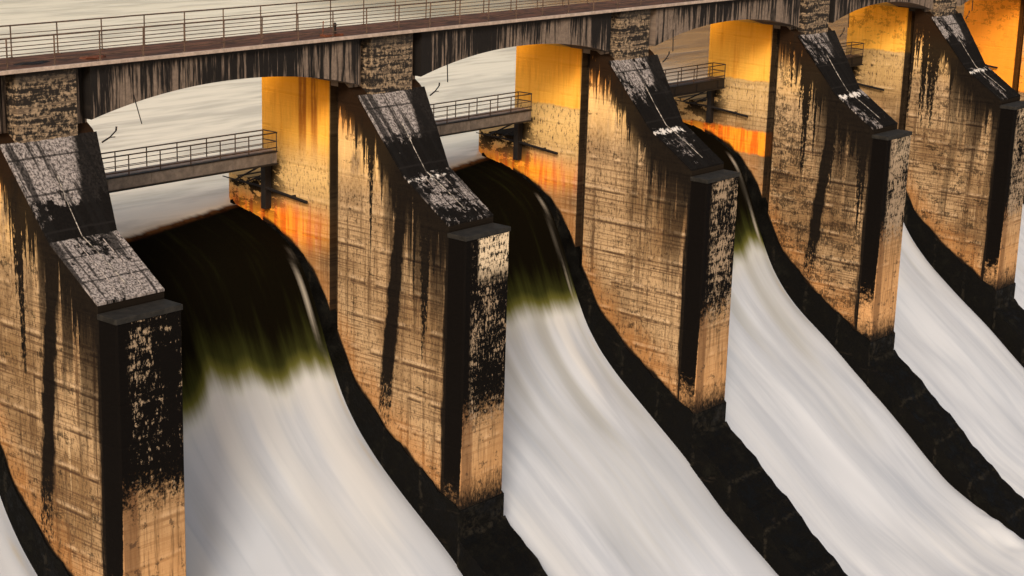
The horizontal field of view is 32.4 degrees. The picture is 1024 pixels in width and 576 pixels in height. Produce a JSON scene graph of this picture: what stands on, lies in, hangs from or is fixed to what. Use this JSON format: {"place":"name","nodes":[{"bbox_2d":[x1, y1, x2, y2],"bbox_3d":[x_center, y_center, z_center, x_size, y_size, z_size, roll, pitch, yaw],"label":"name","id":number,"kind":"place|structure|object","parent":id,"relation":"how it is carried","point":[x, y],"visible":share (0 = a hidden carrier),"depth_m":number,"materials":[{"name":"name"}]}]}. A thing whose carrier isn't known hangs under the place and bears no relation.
{"place":"outdoors","nodes":[
{"label":"outdoors","id":0,"kind":"place"},
{"bbox_2d":[0,0,964,160],"bbox_3d":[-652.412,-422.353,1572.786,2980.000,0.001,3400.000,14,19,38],"label":"reservoir water","id":1,"kind":"structure","parent":0,"point":[213,109],"depth_m":106.78,"materials":[{"name":"beige liquid"}]},
{"bbox_2d":[0,48,1023,575],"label":"spillway water","id":2,"kind":"structure","parent":0,"point":[284,472],"depth_m":67.83,"materials":[{"name":"white liquid"}]},
{"bbox_2d":[0,67,185,575],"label":"dam pier","id":3,"kind":"structure","parent":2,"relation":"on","point":[91,446],"depth_m":48.95,"materials":[{"name":"concrete"}]},
{"bbox_2d":[101,129,277,192],"bbox_3d":[-11.740,-4.049,57.932,0.810,1.160,10.243,14,19,38],"label":"catwalk","id":4,"kind":"object","parent":3,"relation":"attached to","point":[151,175],"visible":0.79,"depth_m":58.79,"materials":[{"name":"black metal"}]},
{"bbox_2d":[223,33,547,575],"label":"dam pier","id":5,"kind":"structure","parent":2,"relation":"on","point":[362,199],"depth_m":59.98,"materials":[{"name":"concrete"}]},
{"bbox_2d":[430,91,531,136],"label":"catwalk","id":6,"kind":"object","parent":5,"relation":"attached to","point":[447,126],"visible":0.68,"depth_m":69.92,"materials":[{"name":"black metal"}]},
{"bbox_2d":[476,9,847,575],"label":"dam pier","id":7,"kind":"structure","parent":2,"relation":"on","point":[614,160],"depth_m":70.31,"materials":[{"name":"concrete"}]},
{"bbox_2d":[0,0,972,130],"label":"footbridge","id":8,"kind":"object","parent":7,"relation":"on","point":[115,78],"visible":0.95,"depth_m":58.51,"materials":[{"name":"concrete"}]},
{"bbox_2d":[13,61,49,64],"bbox_3d":[-13.560,-6.393,49.938,0.415,0.070,1.198,14,19,38],"label":"debris heap","id":9,"kind":"object","parent":8,"relation":"on","point":[34,63],"visible":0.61,"depth_m":49.75,"materials":[{"name":"black metal"}]},
{"bbox_2d":[79,55,105,58],"bbox_3d":[-12.174,-6.750,51.383,0.451,0.100,0.840,14,19,38],"label":"rust heap","id":10,"kind":"object","parent":8,"relation":"on","point":[94,57],"visible":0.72,"depth_m":51.18,"materials":[{"name":"brown metal"}]},
{"bbox_2d":[320,21,342,36],"bbox_3d":[-5.971,-8.580,58.158,0.300,0.522,0.849,14,19,38],"label":"valve stand","id":11,"kind":"object","parent":8,"relation":"on","point":[330,34],"visible":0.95,"depth_m":58.13,"materials":[{"name":"black metal"}]},
{"bbox_2d":[663,62,725,96],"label":"catwalk","id":12,"kind":"object","parent":7,"relation":"attached to","point":[693,86],"visible":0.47,"depth_m":81.11,"materials":[{"name":"black metal"}]},
{"bbox_2d":[674,0,1023,539],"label":"dam pier","id":13,"kind":"structure","parent":2,"relation":"on","point":[799,124],"depth_m":80.95,"materials":[{"name":"concrete"}]},
{"bbox_2d":[840,42,863,66],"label":"catwalk","id":14,"kind":"object","parent":13,"relation":"attached to","point":[854,60],"visible":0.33,"depth_m":91.95,"materials":[{"name":"black metal"}]},
{"bbox_2d":[846,0,1023,367],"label":"dam pier","id":15,"kind":"structure","parent":2,"relation":"on","point":[940,89],"depth_m":90.80,"materials":[{"name":"concrete"}]},
{"bbox_2d":[963,0,1023,203],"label":"dam pier","id":16,"kind":"structure","parent":2,"relation":"on","point":[996,28],"depth_m":102.20,"materials":[{"name":"concrete"}]}
]}

